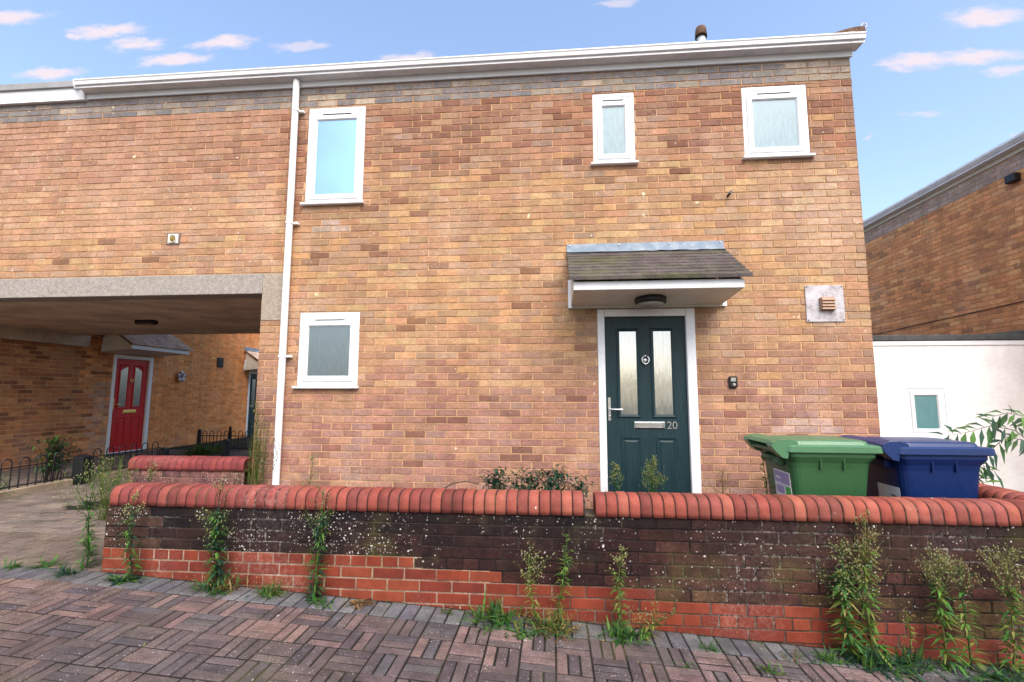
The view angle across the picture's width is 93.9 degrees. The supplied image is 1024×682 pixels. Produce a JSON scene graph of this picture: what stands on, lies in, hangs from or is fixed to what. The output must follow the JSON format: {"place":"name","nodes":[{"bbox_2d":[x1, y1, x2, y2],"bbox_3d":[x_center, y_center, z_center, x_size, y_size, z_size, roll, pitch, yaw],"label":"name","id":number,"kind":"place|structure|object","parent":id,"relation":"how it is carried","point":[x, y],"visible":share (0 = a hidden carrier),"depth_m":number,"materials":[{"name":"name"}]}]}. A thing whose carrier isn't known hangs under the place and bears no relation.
{"place":"outdoors","nodes":[
{"label":"outdoors","id":0,"kind":"place"},
{"bbox_2d":[0,449,252,571],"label":"driveway","id":1,"kind":"structure","parent":0,"point":[61,533],"depth_m":4.73,"materials":[{"name":"beige concrete"}]},
{"bbox_2d":[0,474,29,499],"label":"ground cover","id":2,"kind":"object","parent":1,"relation":"on","point":[5,484],"visible":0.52,"depth_m":5.89,"materials":[{"name":"green plant"}]},
{"bbox_2d":[0,453,72,498],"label":"hoop fence","id":3,"kind":"object","parent":1,"relation":"on","point":[34,488],"visible":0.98,"depth_m":6.11,"materials":[{"name":"metal"}]},
{"bbox_2d":[21,553,66,570],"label":"grass tuft","id":4,"kind":"object","parent":1,"relation":"on","point":[44,563],"visible":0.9,"depth_m":3.51,"materials":[{"name":"green plant"}]},
{"bbox_2d":[27,432,80,482],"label":"dark bush","id":5,"kind":"object","parent":1,"relation":"on","point":[55,446],"visible":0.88,"depth_m":6.65,"materials":[{"name":"green plant"}]},
{"bbox_2d":[71,454,91,484],"bbox_3d":[-6.058,1.811,6.728,0.155,0.420,0.155,0,-6,5],"label":"fence post","id":6,"kind":"object","parent":1,"relation":"on","point":[78,466],"visible":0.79,"depth_m":6.66,"materials":[{"name":"grey metal"}]},
{"bbox_2d":[74,522,97,558],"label":"weed","id":7,"kind":"object","parent":1,"relation":"on","point":[85,540],"visible":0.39,"depth_m":3.73,"materials":[{"name":"green plant"}]},
{"bbox_2d":[52,452,133,572],"bbox_3d":[-3.106,1.258,3.521,0.451,0.865,0.458,5,-8,-37],"label":"weed","id":8,"kind":"object","parent":1,"relation":"on","point":[89,539],"visible":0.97,"depth_m":3.52,"materials":[{"name":"green plant"}]},
{"bbox_2d":[81,454,139,520],"bbox_3d":[-4.045,1.475,4.831,0.551,0.660,0.350,0,-6,5],"label":"feathery bush","id":9,"kind":"object","parent":1,"relation":"on","point":[104,513],"visible":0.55,"depth_m":4.80,"materials":[{"name":"green plant"}]},
{"bbox_2d":[90,441,160,481],"bbox_3d":[-6.026,1.869,7.491,0.110,0.492,1.250,0,-6,5],"label":"hoop fence","id":10,"kind":"object","parent":1,"relation":"on","point":[111,475],"visible":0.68,"depth_m":7.31,"materials":[{"name":"metal"}]},
{"bbox_2d":[146,459,156,482],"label":"weed","id":11,"kind":"object","parent":1,"relation":"on","point":[150,474],"visible":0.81,"depth_m":4.91,"materials":[{"name":"green plant"}]},
{"bbox_2d":[158,447,169,455],"bbox_3d":[-5.961,2.001,8.173,0.120,0.360,0.120,0,-6,5],"label":"fence post","id":12,"kind":"object","parent":1,"relation":"on","point":[164,451],"visible":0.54,"depth_m":8.13,"materials":[{"name":"black metal"}]},
{"bbox_2d":[196,429,201,446],"bbox_3d":[-7.058,2.226,10.778,0.070,0.480,0.070,0,-6,5],"label":"fence post","id":13,"kind":"object","parent":1,"relation":"on","point":[199,432],"visible":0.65,"depth_m":10.76,"materials":[{"name":"black metal"}]},
{"bbox_2d":[173,440,244,455],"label":"ground cover","id":14,"kind":"object","parent":1,"relation":"on","point":[200,450],"visible":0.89,"depth_m":9.90,"materials":[{"name":"green plant"}]},
{"bbox_2d":[221,439,230,455],"bbox_3d":[-5.422,2.069,9.057,0.110,0.420,0.110,0,-6,5],"label":"fence post","id":15,"kind":"object","parent":1,"relation":"on","point":[226,443],"visible":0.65,"depth_m":9.02,"materials":[{"name":"black metal"}]},
{"bbox_2d":[201,430,253,449],"bbox_3d":[-6.220,2.223,10.726,1.620,0.417,0.018,0,-6,5],"label":"hoop fence","id":16,"kind":"object","parent":1,"relation":"on","point":[224,435],"visible":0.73,"depth_m":10.74,"materials":[{"name":"black metal"}]},
{"bbox_2d":[0,578,972,681],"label":"pavement","id":17,"kind":"structure","parent":0,"point":[52,598],"depth_m":2.67,"materials":[{"name":"brick"}]},
{"bbox_2d":[479,619,545,640],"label":"grass tuft","id":18,"kind":"object","parent":17,"relation":"on","point":[522,633],"visible":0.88,"depth_m":2.91,"materials":[{"name":"green plant"}]},
{"bbox_2d":[58,574,1004,679],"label":"joint weeds","id":19,"kind":"object","parent":17,"relation":"on","point":[555,622],"visible":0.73,"depth_m":3.00,"materials":[{"name":"green plant"}]},
{"bbox_2d":[675,658,696,668],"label":"grass tuft","id":20,"kind":"object","parent":17,"relation":"on","point":[686,665],"visible":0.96,"depth_m":2.68,"materials":[{"name":"green plant"}]},
{"bbox_2d":[755,659,788,677],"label":"grass tuft","id":21,"kind":"object","parent":17,"relation":"on","point":[769,669],"visible":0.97,"depth_m":2.67,"materials":[{"name":"green plant"}]},
{"bbox_2d":[938,655,1023,681],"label":"grass tuft","id":22,"kind":"object","parent":17,"relation":"on","point":[1000,675],"visible":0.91,"depth_m":2.73,"materials":[{"name":"green plant"}]},
{"bbox_2d":[0,436,1023,681],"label":"ground","id":23,"kind":"structure","parent":0,"point":[244,442],"depth_m":2.75,"materials":[{"name":"brown brick"}]},
{"bbox_2d":[0,277,259,470],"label":"terrace house","id":24,"kind":"structure","parent":23,"relation":"on","point":[103,393],"depth_m":9.99,"materials":[{"name":"brick"}]},
{"bbox_2d":[109,359,147,452],"bbox_3d":[-8.159,1.362,10.190,0.110,1.927,0.808,0,-6,5],"label":"door","id":25,"kind":"structure","parent":24,"relation":"in","point":[131,375],"depth_m":10.18,"materials":[{"name":"red wood"}]},
{"bbox_2d":[177,371,185,381],"bbox_3d":[-7.978,0.853,11.536,0.080,0.271,0.275,0,-6,5],"label":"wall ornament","id":26,"kind":"object","parent":24,"relation":"attached to","point":[181,375],"depth_m":11.51,"materials":[{"name":"grey metal"}]},
{"bbox_2d":[247,374,256,436],"bbox_3d":[-7.803,1.964,14.546,0.058,1.887,0.808,0,-6,5],"label":"door","id":27,"kind":"structure","parent":24,"relation":"in","point":[253,380],"depth_m":14.35,"materials":[{"name":"green wood"}]},
{"bbox_2d":[128,455,252,484],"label":"stub wall","id":28,"kind":"structure","parent":23,"relation":"on","point":[229,470],"depth_m":5.07,"materials":[{"name":"brick"}]},
{"bbox_2d":[228,426,231,439],"bbox_3d":[-6.375,2.199,10.793,0.050,0.540,0.050,0,-6,5],"label":"fence post","id":29,"kind":"object","parent":23,"relation":"on","point":[230,431],"visible":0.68,"depth_m":10.79,"materials":[{"name":"black metal"}]},
{"bbox_2d":[0,25,879,508],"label":"brick house","id":30,"kind":"structure","parent":23,"relation":"on","point":[596,263],"depth_m":5.14,"materials":[{"name":"brick"}]},
{"bbox_2d":[291,312,359,388],"bbox_3d":[-1.997,0.100,5.204,0.734,0.835,0.132,0,-6,5],"label":"window","id":31,"kind":"structure","parent":30,"relation":"in","point":[328,341],"depth_m":5.20,"materials":[{"name":"white plastic"}]},
{"bbox_2d":[300,106,365,205],"bbox_3d":[-2.012,-2.107,5.449,0.730,1.177,0.132,0,-6,5],"label":"window","id":32,"kind":"structure","parent":30,"relation":"in","point":[336,136],"depth_m":5.44,"materials":[{"name":"white plastic"}]},
{"bbox_2d":[591,92,638,166],"bbox_3d":[1.102,-2.299,5.198,0.504,0.834,0.132,0,-6,5],"label":"window","id":33,"kind":"structure","parent":30,"relation":"in","point":[613,114],"depth_m":5.19,"materials":[{"name":"white plastic"}]},
{"bbox_2d":[604,317,690,492],"bbox_3d":[1.368,0.747,4.841,0.808,2.002,0.110,0,-6,5],"label":"door","id":34,"kind":"structure","parent":30,"relation":"in","point":[647,414],"depth_m":4.86,"materials":[{"name":"green wood"}]},
{"bbox_2d":[741,85,815,159],"bbox_3d":[2.778,-2.308,5.052,0.716,0.820,0.132,0,-6,5],"label":"window","id":35,"kind":"structure","parent":30,"relation":"in","point":[775,118],"depth_m":5.04,"materials":[{"name":"white plastic"}]},
{"bbox_2d":[834,26,865,32],"bbox_3d":[3.462,-3.203,5.040,0.360,0.115,0.230,0,-6,5],"label":"slipped ridge cap","id":36,"kind":"object","parent":30,"relation":"on","point":[857,29],"visible":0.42,"depth_m":4.92,"materials":[{"name":"tile"}]},
{"bbox_2d":[0,566,1023,681],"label":"kerb strip","id":37,"kind":"object","parent":23,"relation":"on","point":[410,611],"visible":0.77,"depth_m":3.08,"materials":[{"name":"brick"}]},
{"bbox_2d":[0,556,30,570],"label":"grass tuft","id":38,"kind":"object","parent":37,"relation":"on","point":[10,565],"visible":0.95,"depth_m":3.49,"materials":[{"name":"green plant"}]},
{"bbox_2d":[51,560,82,576],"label":"grass tuft","id":39,"kind":"object","parent":37,"relation":"on","point":[62,569],"visible":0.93,"depth_m":3.36,"materials":[{"name":"green plant"}]},
{"bbox_2d":[101,572,145,585],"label":"grass tuft","id":40,"kind":"object","parent":37,"relation":"on","point":[115,579],"visible":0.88,"depth_m":3.31,"materials":[{"name":"green plant"}]},
{"bbox_2d":[114,489,148,581],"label":"weed","id":41,"kind":"object","parent":37,"relation":"on","point":[131,564],"visible":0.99,"depth_m":3.35,"materials":[{"name":"green plant"}]},
{"bbox_2d":[173,567,249,597],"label":"grass tuft","id":42,"kind":"object","parent":37,"relation":"on","point":[217,588],"visible":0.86,"depth_m":3.25,"materials":[{"name":"green plant"}]},
{"bbox_2d":[190,479,235,594],"bbox_3d":[-2.037,1.340,3.276,0.255,0.771,0.292,0,-6,5],"label":"weed","id":43,"kind":"object","parent":37,"relation":"on","point":[214,522],"visible":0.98,"depth_m":3.29,"materials":[{"name":"green plant"}]},
{"bbox_2d":[243,576,295,600],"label":"grass tuft","id":44,"kind":"object","parent":37,"relation":"on","point":[265,590],"visible":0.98,"depth_m":3.23,"materials":[{"name":"green plant"}]},
{"bbox_2d":[299,483,335,601],"bbox_3d":[-1.345,1.375,3.271,0.254,0.803,0.230,1,-6,-5],"label":"weed","id":45,"kind":"object","parent":37,"relation":"on","point":[319,546],"visible":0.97,"depth_m":3.25,"materials":[{"name":"green plant"}]},
{"bbox_2d":[303,594,337,609],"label":"grass tuft","id":46,"kind":"object","parent":37,"relation":"on","point":[316,600],"visible":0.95,"depth_m":3.16,"materials":[{"name":"green plant"}]},
{"bbox_2d":[340,598,375,609],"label":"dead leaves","id":47,"kind":"object","parent":37,"relation":"on","point":[358,604],"visible":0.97,"depth_m":3.19,"materials":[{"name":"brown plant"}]},
{"bbox_2d":[438,603,453,614],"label":"grass tuft","id":48,"kind":"object","parent":37,"relation":"on","point":[443,609],"visible":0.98,"depth_m":3.15,"materials":[{"name":"green plant"}]},
{"bbox_2d":[455,585,532,634],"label":"grass tuft","id":49,"kind":"object","parent":37,"relation":"on","point":[494,614],"visible":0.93,"depth_m":3.05,"materials":[{"name":"green plant"}]},
{"bbox_2d":[513,541,554,633],"bbox_3d":[0.125,1.579,3.072,0.270,0.509,0.202,-2,-7,20],"label":"weed","id":50,"kind":"object","parent":37,"relation":"on","point":[527,585],"visible":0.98,"depth_m":3.07,"materials":[{"name":"green plant"}]},
{"bbox_2d":[514,602,603,644],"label":"grass tuft","id":51,"kind":"object","parent":37,"relation":"on","point":[549,626],"visible":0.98,"depth_m":2.98,"materials":[{"name":"green plant"}]},
{"bbox_2d":[547,533,575,627],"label":"weed","id":52,"kind":"object","parent":37,"relation":"on","point":[563,572],"visible":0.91,"depth_m":3.09,"materials":[{"name":"green plant"}]},
{"bbox_2d":[605,544,631,633],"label":"weed","id":53,"kind":"object","parent":37,"relation":"on","point":[619,559],"visible":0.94,"depth_m":3.04,"materials":[{"name":"green plant"}]},
{"bbox_2d":[598,614,656,648],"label":"grass tuft","id":54,"kind":"object","parent":37,"relation":"on","point":[625,633],"visible":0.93,"depth_m":2.94,"materials":[{"name":"green plant"}]},
{"bbox_2d":[629,601,675,641],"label":"weed","id":55,"kind":"object","parent":37,"relation":"on","point":[653,618],"visible":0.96,"depth_m":2.99,"materials":[{"name":"green plant"}]},
{"bbox_2d":[699,639,723,652],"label":"grass tuft","id":56,"kind":"object","parent":37,"relation":"on","point":[711,647],"visible":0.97,"depth_m":2.88,"materials":[{"name":"green plant"}]},
{"bbox_2d":[771,646,804,664],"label":"grass tuft","id":57,"kind":"object","parent":37,"relation":"on","point":[792,656],"visible":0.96,"depth_m":2.84,"materials":[{"name":"green plant"}]},
{"bbox_2d":[800,642,850,667],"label":"grass tuft","id":58,"kind":"object","parent":37,"relation":"on","point":[831,658],"visible":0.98,"depth_m":2.83,"materials":[{"name":"green plant"}]},
{"bbox_2d":[806,537,889,663],"bbox_3d":[2.018,1.574,2.926,0.359,0.699,0.393,0,-6,5],"label":"weed","id":59,"kind":"object","parent":37,"relation":"on","point":[843,576],"visible":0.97,"depth_m":2.90,"materials":[{"name":"green plant"}]},
{"bbox_2d":[835,509,895,667],"bbox_3d":[2.161,1.492,2.943,0.321,0.904,0.262,-6,-9,44],"label":"weed","id":60,"kind":"object","parent":37,"relation":"on","point":[871,623],"visible":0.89,"depth_m":2.92,"materials":[{"name":"green plant"}]},
{"bbox_2d":[824,633,925,681],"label":"grass tuft","id":61,"kind":"object","parent":37,"relation":"on","point":[868,659],"visible":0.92,"depth_m":2.78,"materials":[{"name":"green plant"}]},
{"bbox_2d":[895,609,918,661],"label":"weed","id":62,"kind":"object","parent":37,"relation":"on","point":[910,632],"visible":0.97,"depth_m":2.88,"materials":[{"name":"green plant"}]},
{"bbox_2d":[880,641,953,679],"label":"grass tuft","id":63,"kind":"object","parent":37,"relation":"on","point":[917,657],"visible":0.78,"depth_m":2.82,"materials":[{"name":"green plant"}]},
{"bbox_2d":[907,542,977,680],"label":"weed","id":64,"kind":"object","parent":37,"relation":"on","point":[940,598],"visible":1,"depth_m":2.86,"materials":[{"name":"green plant"}]},
{"bbox_2d":[940,554,991,673],"bbox_3d":[2.724,1.638,2.861,0.216,0.670,0.227,6,-8,-41],"label":"weed","id":65,"kind":"object","parent":37,"relation":"on","point":[969,645],"visible":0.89,"depth_m":2.85,"materials":[{"name":"green plant"}]},
{"bbox_2d":[976,543,1023,676],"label":"weed","id":66,"kind":"object","parent":37,"relation":"on","point":[1011,605],"visible":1,"depth_m":2.82,"materials":[{"name":"green plant"}]},
{"bbox_2d":[101,482,1023,668],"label":"garden wall","id":67,"kind":"structure","parent":23,"relation":"on","point":[737,566],"depth_m":3.17,"materials":[{"name":"brick"}]},
{"bbox_2d":[863,131,1023,334],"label":"brick building","id":68,"kind":"structure","parent":23,"relation":"on","point":[944,254],"depth_m":8.08,"materials":[{"name":"brown brick"}]},
{"bbox_2d":[872,330,1023,491],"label":"extension","id":69,"kind":"object","parent":23,"relation":"on","point":[926,385],"visible":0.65,"depth_m":6.66,"materials":[{"name":"paint"}]},
{"bbox_2d":[906,388,953,438],"bbox_3d":[5.783,1.008,6.670,0.555,0.697,0.132,0,-6,5],"label":"window","id":70,"kind":"structure","parent":69,"relation":"in","point":[926,406],"depth_m":6.66,"materials":[{"name":"white plastic"}]},
{"bbox_2d":[930,406,1023,477],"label":"ash sapling","id":71,"kind":"object","parent":23,"relation":"on","point":[997,425],"visible":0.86,"depth_m":4.15,"materials":[{"name":"green plant"}]},
{"bbox_2d":[979,463,1003,487],"bbox_3d":[4.078,1.542,4.174,0.511,1.062,0.154,0,-6,5],"label":"ash sapling","id":72,"kind":"object","parent":23,"relation":"on","point":[985,475],"visible":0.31,"depth_m":4.18,"materials":[{"name":"green plant"}]},
{"bbox_2d":[0,0,1023,220],"label":"sky","id":73,"kind":"structure","parent":0,"point":[938,85],"materials":[{"name":"blue"}]},
{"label":"garden soil","id":74,"kind":"structure","parent":0,"visible":0},
{"bbox_2d":[244,398,269,484],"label":"feathery bush","id":75,"kind":"object","parent":74,"relation":"on","point":[256,473],"visible":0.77,"depth_m":4.96,"materials":[{"name":"green plant"}]},
{"bbox_2d":[300,453,319,485],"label":"weed","id":76,"kind":"object","parent":74,"relation":"on","point":[311,471],"visible":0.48,"depth_m":3.82,"materials":[{"name":"beige plant"}]},
{"bbox_2d":[479,466,547,489],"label":"shrub","id":77,"kind":"object","parent":74,"relation":"on","point":[495,481],"visible":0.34,"depth_m":4.25,"materials":[{"name":"green plant"}]},
{"bbox_2d":[444,481,478,487],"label":"dead twig","id":78,"kind":"object","parent":77,"relation":"attached to","point":[461,482],"visible":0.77,"depth_m":4.20,"materials":[{"name":"brown plant"}]},
{"bbox_2d":[517,464,593,505],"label":"shrub","id":79,"kind":"object","parent":74,"relation":"on","point":[557,475],"visible":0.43,"depth_m":4.23,"materials":[{"name":"green plant"}]},
{"bbox_2d":[609,462,623,490],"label":"weed","id":80,"kind":"object","parent":74,"relation":"on","point":[615,470],"visible":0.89,"depth_m":4.59,"materials":[{"name":"green plant"}]},
{"bbox_2d":[639,456,667,491],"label":"weed","id":81,"kind":"object","parent":74,"relation":"on","point":[653,461],"visible":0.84,"depth_m":4.52,"materials":[{"name":"green plant"}]},
{"bbox_2d":[704,467,729,493],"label":"weed","id":82,"kind":"object","parent":74,"relation":"on","point":[722,477],"visible":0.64,"depth_m":4.37,"materials":[{"name":"brown plant"}]},
{"bbox_2d":[756,444,774,493],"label":"weed","id":83,"kind":"object","parent":74,"relation":"on","point":[764,481],"visible":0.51,"depth_m":3.83,"materials":[{"name":"green plant"}]},
{"bbox_2d":[743,433,882,495],"bbox_3d":[2.325,1.282,3.704,0.773,1.070,0.600,-1,-6,6],"label":"wheelie bin","id":84,"kind":"object","parent":74,"relation":"on","point":[814,465],"visible":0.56,"depth_m":3.49,"materials":[{"name":"green plastic"}]},
{"bbox_2d":[839,435,995,498],"bbox_3d":[3.062,1.280,3.630,0.773,1.070,0.600,0,-6,4],"label":"wheelie bin","id":85,"kind":"object","parent":74,"relation":"on","point":[925,467],"visible":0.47,"depth_m":3.41,"materials":[{"name":"blue plastic"}]}
]}

